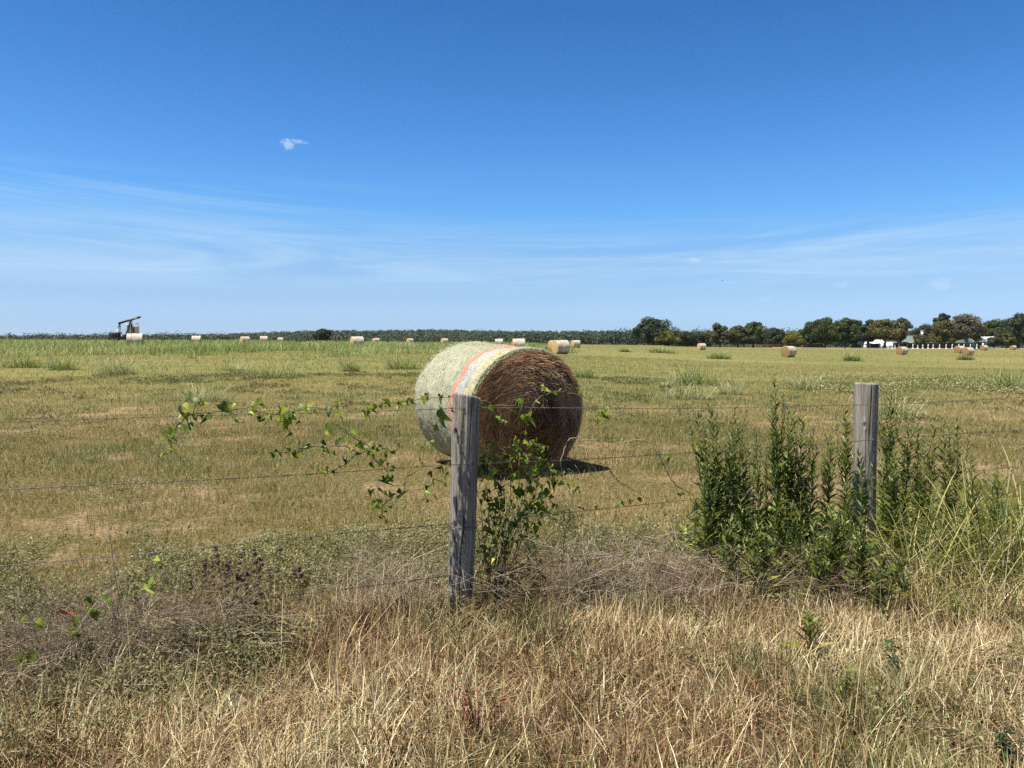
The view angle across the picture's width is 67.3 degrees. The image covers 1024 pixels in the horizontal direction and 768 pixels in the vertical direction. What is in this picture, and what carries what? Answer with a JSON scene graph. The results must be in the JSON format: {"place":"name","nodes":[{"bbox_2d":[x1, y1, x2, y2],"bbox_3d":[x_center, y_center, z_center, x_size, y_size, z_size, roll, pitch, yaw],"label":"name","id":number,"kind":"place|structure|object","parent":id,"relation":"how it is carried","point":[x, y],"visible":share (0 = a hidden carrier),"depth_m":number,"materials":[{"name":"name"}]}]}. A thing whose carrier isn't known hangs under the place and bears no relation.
{"place":"outdoors","nodes":[
{"label":"outdoors","id":0,"kind":"place"},
{"bbox_2d":[0,334,1023,767],"bbox_3d":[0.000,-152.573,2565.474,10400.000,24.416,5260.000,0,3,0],"label":"ground","id":1,"kind":"structure","parent":0,"point":[640,484],"depth_m":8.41,"materials":[{"name":"plant"}]},
{"bbox_2d":[0,347,58,367],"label":"grass clump","id":2,"kind":"object","parent":1,"relation":"on","point":[28,363],"visible":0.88,"depth_m":35.73,"materials":[{"name":"plant"}]},
{"bbox_2d":[38,351,93,369],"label":"grass clump","id":3,"kind":"object","parent":1,"relation":"on","point":[61,366],"visible":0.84,"depth_m":33.91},
{"bbox_2d":[6,555,169,677],"bbox_3d":[-1.908,1.081,3.479,0.668,0.543,0.102,-1,4,-21],"label":"greenbrier vine","id":4,"kind":"object","parent":1,"relation":"on","point":[151,589],"visible":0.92,"depth_m":3.47,"materials":[{"name":"green plant"}]},
{"bbox_2d":[77,347,154,374],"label":"grass clump","id":5,"kind":"object","parent":1,"relation":"on","point":[113,369],"visible":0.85,"depth_m":30.98,"materials":[{"name":"plant"}]},
{"bbox_2d":[0,585,237,756],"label":"dry brush","id":6,"kind":"object","parent":1,"relation":"on","point":[22,674],"visible":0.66,"depth_m":3.44,"materials":[{"name":"plant"}]},
{"bbox_2d":[109,316,140,340],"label":"pump jack","id":7,"kind":"object","parent":1,"relation":"on","point":[119,335],"visible":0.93,"depth_m":199.17,"materials":[{"name":"black paint"}]},
{"bbox_2d":[0,536,329,729],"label":"dry brush","id":8,"kind":"object","parent":1,"relation":"on","point":[199,622],"visible":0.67,"depth_m":3.74,"materials":[{"name":"plant"}]},
{"bbox_2d":[158,370,241,401],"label":"grass clump","id":9,"kind":"object","parent":1,"relation":"on","point":[202,395],"visible":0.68,"depth_m":19.38,"materials":[{"name":"plant"}]},
{"bbox_2d":[221,580,258,631],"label":"seed head stalk","id":10,"kind":"object","parent":1,"relation":"on","point":[238,585],"visible":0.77,"depth_m":4.05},
{"bbox_2d":[242,362,310,378],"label":"grass clump","id":11,"kind":"object","parent":1,"relation":"on","point":[283,374],"visible":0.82,"depth_m":29.07,"materials":[{"name":"plant"}]},
{"bbox_2d":[0,337,580,358],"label":"tall grass","id":12,"kind":"structure","parent":1,"relation":"on","point":[96,346],"depth_m":69.21,"materials":[{"name":"plant"}]},
{"bbox_2d":[264,509,488,624],"bbox_3d":[-0.732,1.072,4.464,1.415,0.639,1.028,0,3,0],"label":"dry brush","id":13,"kind":"object","parent":1,"relation":"on","point":[385,572],"visible":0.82,"depth_m":4.40,"materials":[{"name":"plant"}]},
{"bbox_2d":[369,713,421,765],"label":"broadleaf weed","id":14,"kind":"object","parent":1,"relation":"on","point":[402,745],"visible":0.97,"depth_m":2.83,"materials":[{"name":"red plant"}]},
{"bbox_2d":[381,353,425,369],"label":"grass clump","id":15,"kind":"object","parent":1,"relation":"on","point":[391,364],"visible":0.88,"depth_m":37.29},
{"bbox_2d":[0,328,912,343],"bbox_3d":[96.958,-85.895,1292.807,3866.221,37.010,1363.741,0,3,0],"label":"wooded ridge","id":16,"kind":"structure","parent":1,"relation":"on","point":[397,333],"depth_m":998.20,"materials":[{"name":"plant"}]},
{"bbox_2d":[447,392,480,615],"bbox_3d":[-0.281,0.806,4.434,0.207,1.526,0.170,0,3,0],"label":"fence post","id":17,"kind":"object","parent":1,"relation":"on","point":[464,450],"visible":0.7,"depth_m":4.37,"materials":[{"name":"grey wood"}]},
{"bbox_2d":[0,505,1018,631],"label":"barbed wire","id":18,"kind":"object","parent":17,"relation":"attached to","point":[400,582],"visible":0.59,"depth_m":4.22,"materials":[{"name":"metal"}]},
{"bbox_2d":[0,430,1018,490],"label":"barbed wire","id":19,"kind":"object","parent":17,"relation":"attached to","point":[33,487],"visible":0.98,"depth_m":4.35,"materials":[{"name":"metal"}]},
{"bbox_2d":[267,418,449,523],"bbox_3d":[-0.801,0.476,4.111,0.964,0.586,0.119,-1,4,-23],"label":"greenbrier vine","id":20,"kind":"object","parent":19,"relation":"attached to","point":[383,479],"visible":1,"depth_m":4.13,"materials":[{"name":"green plant"}]},
{"bbox_2d":[0,397,1023,423],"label":"barbed wire","id":21,"kind":"object","parent":17,"relation":"attached to","point":[84,419],"visible":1,"depth_m":4.37,"materials":[{"name":"metal"}]},
{"bbox_2d":[158,391,343,457],"bbox_3d":[-1.295,0.193,3.887,0.909,0.322,0.131,-1,4,-22],"label":"greenbrier vine","id":22,"kind":"object","parent":21,"relation":"attached to","point":[282,419],"visible":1,"depth_m":3.85,"materials":[{"name":"green plant"}]},
{"bbox_2d":[361,392,462,427],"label":"greenbrier vine","id":23,"kind":"object","parent":21,"relation":"attached to","point":[441,414],"visible":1,"depth_m":4.19,"materials":[{"name":"green plant"}]},
{"bbox_2d":[478,383,608,449],"bbox_3d":[0.207,0.185,4.482,0.849,0.381,0.118,-1,3,-19],"label":"greenbrier vine","id":24,"kind":"object","parent":21,"relation":"attached to","point":[527,419],"visible":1,"depth_m":4.44,"materials":[{"name":"green plant"}]},
{"bbox_2d":[443,663,516,737],"bbox_3d":[-0.136,1.260,2.997,0.198,0.311,0.266,-3,4,-42],"label":"broadleaf weed","id":25,"kind":"object","parent":1,"relation":"on","point":[477,709],"visible":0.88,"depth_m":3.00,"materials":[{"name":"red plant"}]},
{"bbox_2d":[413,339,583,477],"bbox_3d":[-0.176,0.246,9.427,1.638,1.580,1.734,-2,6,-30],"label":"hay bale","id":26,"kind":"object","parent":1,"relation":"on","point":[498,374],"visible":0.82,"depth_m":8.83},
{"bbox_2d":[0,509,1023,767],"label":"dry grass","id":27,"kind":"structure","parent":1,"relation":"on","point":[860,625],"depth_m":3.37,"materials":[{"name":"plant"}]},
{"bbox_2d":[0,488,1023,767],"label":"ground cover","id":28,"kind":"object","parent":1,"relation":"on","point":[338,546],"visible":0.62,"depth_m":4.53,"materials":[{"name":"plant"}]},
{"bbox_2d":[0,370,1023,554],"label":"field weeds","id":29,"kind":"object","parent":1,"relation":"on","point":[320,374],"visible":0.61,"depth_m":15.89,"materials":[{"name":"plant"}]},
{"bbox_2d":[0,326,1023,347],"bbox_3d":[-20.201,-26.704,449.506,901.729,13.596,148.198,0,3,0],"label":"treeline","id":30,"kind":"object","parent":1,"relation":"on","point":[585,338],"visible":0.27,"depth_m":425.97,"materials":[{"name":"plant"}]},
{"bbox_2d":[475,436,564,607],"bbox_3d":[0.041,0.824,4.537,0.624,1.052,0.133,-1,4,-23],"label":"greenbrier vine","id":31,"kind":"object","parent":1,"relation":"on","point":[519,491],"visible":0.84,"depth_m":4.52,"materials":[{"name":"green plant"}]},
{"bbox_2d":[424,513,665,630],"bbox_3d":[0.228,1.083,4.506,1.425,0.689,1.085,1,4,25],"label":"dry brush","id":32,"kind":"object","parent":1,"relation":"on","point":[554,580],"visible":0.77,"depth_m":4.45,"materials":[{"name":"plant"}]},
{"bbox_2d":[551,340,569,353],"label":"hay bale","id":33,"kind":"object","parent":1,"relation":"on","point":[560,346],"visible":0.95,"depth_m":86.38},
{"bbox_2d":[537,445,701,599],"bbox_3d":[0.685,0.854,4.750,1.158,0.935,0.118,-1,4,-22],"label":"greenbrier vine","id":34,"kind":"object","parent":1,"relation":"on","point":[668,457],"visible":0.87,"depth_m":4.73,"materials":[{"name":"green plant"}]},
{"bbox_2d":[496,514,803,619],"bbox_3d":[0.722,1.112,4.720,1.845,0.656,1.397,-1,3,-19],"label":"dry brush","id":35,"kind":"object","parent":1,"relation":"on","point":[649,565],"visible":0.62,"depth_m":4.65,"materials":[{"name":"plant"}]},
{"bbox_2d":[630,316,680,344],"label":"oak tree","id":36,"kind":"object","parent":1,"relation":"on","point":[647,330],"visible":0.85,"depth_m":297.23,"materials":[{"name":"green plant"}]},
{"bbox_2d":[653,329,681,345],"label":"pecan tree","id":37,"kind":"object","parent":1,"relation":"on","point":[669,336],"visible":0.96,"depth_m":292.75,"materials":[{"name":"green plant"}]},
{"bbox_2d":[673,331,697,346],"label":"oak tree","id":38,"kind":"object","parent":1,"relation":"on","point":[688,339],"visible":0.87,"depth_m":308.32,"materials":[{"name":"green plant"}]},
{"bbox_2d":[654,377,720,399],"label":"grass clump","id":39,"kind":"object","parent":1,"relation":"on","point":[688,394],"visible":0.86,"depth_m":20.95,"materials":[{"name":"plant"}]},
{"bbox_2d":[598,544,794,626],"bbox_3d":[1.047,1.173,4.478,1.184,0.486,0.916,0,3,0],"label":"dry brush","id":40,"kind":"object","parent":1,"relation":"on","point":[717,584],"visible":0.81,"depth_m":4.41,"materials":[{"name":"plant"}]},
{"bbox_2d":[661,359,731,383],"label":"grass clump","id":41,"kind":"object","parent":1,"relation":"on","point":[700,380],"visible":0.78,"depth_m":29.30,"materials":[{"name":"plant"}]},
{"bbox_2d":[685,455,723,574],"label":"goldenrod","id":42,"kind":"object","parent":1,"relation":"on","point":[707,530],"visible":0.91,"depth_m":4.91,"materials":[{"name":"green plant"}]},
{"bbox_2d":[684,399,737,563],"bbox_3d":[1.336,0.699,5.088,0.406,1.221,0.338,0,3,0],"label":"goldenrod","id":43,"kind":"object","parent":1,"relation":"on","point":[714,464],"visible":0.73,"depth_m":5.07,"materials":[{"name":"green plant"}]},
{"bbox_2d":[702,322,733,346],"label":"pecan tree","id":44,"kind":"object","parent":1,"relation":"on","point":[717,334],"visible":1,"depth_m":297.93,"materials":[{"name":"green plant"}]},
{"bbox_2d":[701,515,754,595],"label":"goldenrod","id":45,"kind":"object","parent":1,"relation":"on","point":[733,541],"visible":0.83,"depth_m":4.66,"materials":[{"name":"green plant"}]},
{"bbox_2d":[712,406,747,553],"bbox_3d":[1.436,0.722,5.204,0.347,1.166,0.313,0,3,0],"label":"goldenrod","id":46,"kind":"object","parent":1,"relation":"on","point":[728,483],"visible":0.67,"depth_m":5.17,"materials":[{"name":"green plant"}]},
{"bbox_2d":[705,377,758,394],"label":"grass clump","id":47,"kind":"object","parent":1,"relation":"on","point":[734,391],"visible":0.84,"depth_m":23.17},
{"bbox_2d":[724,323,750,347],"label":"pecan tree","id":48,"kind":"object","parent":1,"relation":"on","point":[739,332],"visible":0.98,"depth_m":295.06,"materials":[{"name":"green plant"}]},
{"bbox_2d":[727,497,752,586],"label":"goldenrod","id":49,"kind":"object","parent":1,"relation":"on","point":[741,526],"visible":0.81,"depth_m":4.80,"materials":[{"name":"green plant"}]},
{"bbox_2d":[721,428,759,560],"bbox_3d":[1.592,0.785,5.308,0.303,1.036,0.298,-3,4,-42],"label":"goldenrod","id":50,"kind":"object","parent":1,"relation":"on","point":[745,479],"visible":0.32,"depth_m":5.29,"materials":[{"name":"green plant"}]},
{"bbox_2d":[723,406,761,528],"bbox_3d":[1.686,0.722,5.499,0.348,1.109,0.398,0,3,0],"label":"broadleaf weed","id":51,"kind":"object","parent":1,"relation":"on","point":[753,503],"visible":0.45,"depth_m":5.50,"materials":[{"name":"green plant"}]},
{"bbox_2d":[744,321,768,347],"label":"pecan tree","id":52,"kind":"object","parent":1,"relation":"on","point":[758,330],"visible":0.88,"depth_m":296.49,"materials":[{"name":"green plant"}]},
{"bbox_2d":[735,432,789,558],"bbox_3d":[1.639,0.816,5.174,0.373,0.995,0.388,-2,4,-30],"label":"goldenrod","id":53,"kind":"object","parent":1,"relation":"on","point":[765,517],"visible":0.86,"depth_m":5.18,"materials":[{"name":"green plant"}]},
{"bbox_2d":[733,518,792,601],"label":"goldenrod","id":54,"kind":"object","parent":1,"relation":"on","point":[760,554],"visible":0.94,"depth_m":4.59,"materials":[{"name":"green plant"}]},
{"bbox_2d":[762,327,785,346],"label":"oak tree","id":55,"kind":"object","parent":1,"relation":"on","point":[774,335],"visible":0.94,"depth_m":327.42,"materials":[{"name":"green plant"}]},
{"bbox_2d":[759,372,795,568],"bbox_3d":[1.817,0.613,5.235,0.292,1.392,0.318,1,3,15],"label":"goldenrod","id":56,"kind":"object","parent":1,"relation":"on","point":[775,443],"visible":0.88,"depth_m":5.21,"materials":[{"name":"green plant"}]},
{"bbox_2d":[763,403,799,554],"bbox_3d":[1.942,0.715,5.424,0.346,1.165,0.321,0,3,0],"label":"goldenrod","id":57,"kind":"object","parent":1,"relation":"on","point":[786,458],"visible":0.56,"depth_m":5.36,"materials":[{"name":"green plant"}]},
{"bbox_2d":[764,483,803,581],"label":"goldenrod","id":58,"kind":"object","parent":1,"relation":"on","point":[781,531],"visible":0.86,"depth_m":4.80,"materials":[{"name":"green plant"}]},
{"bbox_2d":[781,330,804,346],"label":"pecan tree","id":59,"kind":"object","parent":1,"relation":"on","point":[793,337],"visible":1,"depth_m":291.88,"materials":[{"name":"green plant"}]},
{"bbox_2d":[773,415,817,553],"bbox_3d":[1.972,0.752,5.365,0.325,1.102,0.378,0,3,0],"label":"goldenrod","id":60,"kind":"object","parent":1,"relation":"on","point":[796,498],"visible":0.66,"depth_m":5.33,"materials":[{"name":"green plant"}]},
{"bbox_2d":[780,488,815,584],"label":"goldenrod","id":61,"kind":"object","parent":1,"relation":"on","point":[796,533],"visible":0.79,"depth_m":4.75,"materials":[{"name":"green plant"}]},
{"bbox_2d":[786,518,831,603],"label":"goldenrod","id":62,"kind":"object","parent":1,"relation":"on","point":[815,560],"visible":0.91,"depth_m":4.51,"materials":[{"name":"green plant"}]},
{"bbox_2d":[788,437,829,550],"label":"goldenrod","id":63,"kind":"object","parent":1,"relation":"on","point":[809,502],"visible":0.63,"depth_m":5.34,"materials":[{"name":"green plant"}]},
{"bbox_2d":[780,601,838,658],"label":"goldenrod","id":64,"kind":"object","parent":1,"relation":"on","point":[808,625],"visible":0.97,"depth_m":3.79,"materials":[{"name":"green plant"}]},
{"bbox_2d":[660,519,968,616],"bbox_3d":[1.861,1.144,4.710,1.587,0.561,1.385,-2,4,-29],"label":"dry brush","id":65,"kind":"object","parent":1,"relation":"on","point":[841,574],"visible":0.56,"depth_m":4.56,"materials":[{"name":"plant"}]},
{"bbox_2d":[779,366,849,390],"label":"grass clump","id":66,"kind":"object","parent":1,"relation":"on","point":[802,385],"visible":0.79,"depth_m":26.23,"materials":[{"name":"plant"}]},
{"bbox_2d":[810,316,840,347],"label":"pecan tree","id":67,"kind":"object","parent":1,"relation":"on","point":[824,332],"visible":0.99,"depth_m":296.42,"materials":[{"name":"green plant"}]},
{"bbox_2d":[812,431,846,553],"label":"goldenrod","id":68,"kind":"object","parent":1,"relation":"on","point":[828,471],"visible":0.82,"depth_m":5.39,"materials":[{"name":"green plant"}]},
{"bbox_2d":[810,501,857,597],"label":"goldenrod","id":69,"kind":"object","parent":1,"relation":"on","point":[835,539],"visible":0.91,"depth_m":4.65,"materials":[{"name":"green plant"}]},
{"bbox_2d":[651,489,1023,604],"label":"undergrowth","id":70,"kind":"object","parent":1,"relation":"on","point":[691,537],"visible":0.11,"depth_m":5.42,"materials":[{"name":"green plant"}]},
{"bbox_2d":[820,478,866,580],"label":"goldenrod","id":71,"kind":"object","parent":1,"relation":"on","point":[847,513],"visible":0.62,"depth_m":4.89,"materials":[{"name":"green plant"}]},
{"bbox_2d":[833,406,860,548],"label":"goldenrod","id":72,"kind":"object","parent":1,"relation":"on","point":[844,459],"visible":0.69,"depth_m":5.43,"materials":[{"name":"green plant"}]},
{"bbox_2d":[833,317,860,348],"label":"pecan tree","id":73,"kind":"object","parent":1,"relation":"on","point":[848,329],"visible":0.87,"depth_m":298.53,"materials":[{"name":"green plant"}]},
{"bbox_2d":[842,515,875,607],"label":"goldenrod","id":74,"kind":"object","parent":1,"relation":"on","point":[859,560],"visible":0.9,"depth_m":4.47,"materials":[{"name":"green plant"}]},
{"bbox_2d":[845,453,882,571],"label":"goldenrod","id":75,"kind":"object","parent":1,"relation":"on","point":[861,498],"visible":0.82,"depth_m":4.81,"materials":[{"name":"green plant"}]},
{"bbox_2d":[852,382,878,557],"bbox_3d":[2.546,0.746,5.555,0.169,1.518,0.176,0,3,0],"label":"fence post","id":76,"kind":"object","parent":1,"relation":"on","point":[865,420],"visible":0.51,"depth_m":5.48,"materials":[{"name":"grey wood"}]},
{"bbox_2d":[0,466,1020,566],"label":"barbed wire","id":77,"kind":"object","parent":76,"relation":"attached to","point":[241,543],"visible":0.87,"depth_m":4.24,"materials":[{"name":"metal"}]},
{"bbox_2d":[859,319,874,348],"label":"oak tree","id":78,"kind":"object","parent":1,"relation":"on","point":[865,336],"visible":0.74,"depth_m":296.04,"materials":[{"name":"green plant"}]},
{"bbox_2d":[853,544,898,615],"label":"goldenrod","id":79,"kind":"object","parent":1,"relation":"on","point":[884,591],"visible":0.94,"depth_m":4.35,"materials":[{"name":"green plant"}]},
{"bbox_2d":[790,455,966,581],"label":"reed grass","id":80,"kind":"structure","parent":1,"relation":"on","point":[891,545],"depth_m":5.10,"materials":[{"name":"plant"}]},
{"bbox_2d":[867,318,907,348],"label":"elm tree","id":81,"kind":"object","parent":1,"relation":"on","point":[885,330],"visible":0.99,"depth_m":289.28,"materials":[{"name":"green plant"}]},
{"bbox_2d":[869,445,910,557],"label":"goldenrod","id":82,"kind":"object","parent":1,"relation":"on","point":[893,497],"visible":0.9,"depth_m":5.22,"materials":[{"name":"green plant"}]},
{"bbox_2d":[876,384,914,531],"bbox_3d":[2.873,0.636,5.792,0.330,1.275,0.307,0,3,0],"label":"goldenrod","id":83,"kind":"object","parent":1,"relation":"on","point":[886,453],"visible":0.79,"depth_m":5.78,"materials":[{"name":"green plant"}]},
{"bbox_2d":[851,380,943,421],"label":"grass clump","id":84,"kind":"object","parent":1,"relation":"on","point":[903,413],"visible":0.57,"depth_m":15.44,"materials":[{"name":"plant"}]},
{"bbox_2d":[874,544,922,614],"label":"goldenrod","id":85,"kind":"object","parent":1,"relation":"on","point":[895,568],"visible":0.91,"depth_m":4.36,"materials":[{"name":"green plant"}]},
{"bbox_2d":[895,409,922,538],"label":"goldenrod","id":86,"kind":"object","parent":1,"relation":"on","point":[903,463],"visible":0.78,"depth_m":5.83,"materials":[{"name":"green plant"}]},
{"bbox_2d":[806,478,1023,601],"bbox_3d":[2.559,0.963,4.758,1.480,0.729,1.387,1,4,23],"label":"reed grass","id":87,"kind":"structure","parent":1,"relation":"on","point":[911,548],"depth_m":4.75,"materials":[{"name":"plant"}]},
{"bbox_2d":[806,372,1023,394],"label":"clover patch","id":88,"kind":"object","parent":1,"relation":"on","point":[981,383],"visible":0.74,"depth_m":28.14,"materials":[{"name":"plant"}]},
{"bbox_2d":[901,420,932,533],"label":"goldenrod","id":89,"kind":"object","parent":1,"relation":"on","point":[916,468],"visible":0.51,"depth_m":5.85,"materials":[{"name":"green plant"}]},
{"bbox_2d":[902,439,936,542],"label":"goldenrod","id":90,"kind":"object","parent":1,"relation":"on","point":[920,500],"visible":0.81,"depth_m":5.65,"materials":[{"name":"green plant"}]},
{"bbox_2d":[832,506,1023,639],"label":"reed grass","id":91,"kind":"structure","parent":1,"relation":"on","point":[988,590],"depth_m":4.41,"materials":[{"name":"plant"}]},
{"bbox_2d":[913,417,944,538],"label":"goldenrod","id":92,"kind":"object","parent":1,"relation":"on","point":[930,467],"visible":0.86,"depth_m":5.62,"materials":[{"name":"green plant"}]},
{"bbox_2d":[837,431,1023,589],"bbox_3d":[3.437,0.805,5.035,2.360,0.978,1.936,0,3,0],"label":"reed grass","id":93,"kind":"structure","parent":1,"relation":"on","point":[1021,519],"depth_m":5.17,"materials":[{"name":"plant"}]},
{"bbox_2d":[837,435,1023,609],"bbox_3d":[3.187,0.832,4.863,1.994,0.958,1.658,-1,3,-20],"label":"reed grass","id":94,"kind":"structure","parent":1,"relation":"on","point":[969,528],"depth_m":4.87,"materials":[{"name":"plant"}]},
{"bbox_2d":[873,330,1000,348],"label":"ranch house","id":95,"kind":"structure","parent":1,"relation":"on","point":[908,341],"depth_m":301.97,"materials":[{"name":"beige paint"}]},
{"bbox_2d":[926,320,967,347],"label":"elm tree","id":96,"kind":"object","parent":1,"relation":"on","point":[943,333],"visible":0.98,"depth_m":286.95,"materials":[{"name":"green plant"}]},
{"bbox_2d":[935,420,961,539],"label":"goldenrod","id":97,"kind":"object","parent":1,"relation":"on","point":[944,487],"visible":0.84,"depth_m":5.62,"materials":[{"name":"green plant"}]},
{"bbox_2d":[936,415,969,526],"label":"goldenrod","id":98,"kind":"object","parent":1,"relation":"on","point":[957,468],"visible":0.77,"depth_m":5.64,"materials":[{"name":"green plant"}]},
{"bbox_2d":[944,447,987,553],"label":"goldenrod","id":99,"kind":"object","parent":1,"relation":"on","point":[975,496],"visible":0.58,"depth_m":5.33,"materials":[{"name":"green plant"}]},
{"bbox_2d":[950,313,986,346],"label":"elm tree","id":100,"kind":"object","parent":1,"relation":"on","point":[971,326],"visible":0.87,"depth_m":284.43,"materials":[{"name":"green plant"}]},
{"bbox_2d":[976,318,1005,344],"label":"pecan tree","id":101,"kind":"object","parent":1,"relation":"on","point":[991,325],"visible":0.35,"depth_m":322.68,"materials":[{"name":"green plant"}]},
{"bbox_2d":[960,356,1023,387],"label":"grass clump","id":102,"kind":"object","parent":1,"relation":"on","point":[1002,382],"visible":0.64,"depth_m":27.72,"materials":[{"name":"plant"}]},
{"bbox_2d":[982,464,1014,554],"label":"goldenrod","id":103,"kind":"object","parent":1,"relation":"on","point":[994,492],"visible":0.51,"depth_m":5.23,"materials":[{"name":"green plant"}]},
{"bbox_2d":[991,722,1023,766],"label":"broadleaf weed","id":104,"kind":"object","parent":1,"relation":"on","point":[997,736],"visible":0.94,"depth_m":2.82,"materials":[{"name":"green plant"}]},
{"bbox_2d":[994,312,1023,348],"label":"oak tree","id":105,"kind":"object","parent":1,"relation":"on","point":[1014,325],"visible":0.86,"depth_m":295.57,"materials":[{"name":"green plant"}]},
{"bbox_2d":[0,0,1023,336],"label":"sky","id":106,"kind":"structure","parent":0,"point":[199,166],"materials":[{"name":"blue"}]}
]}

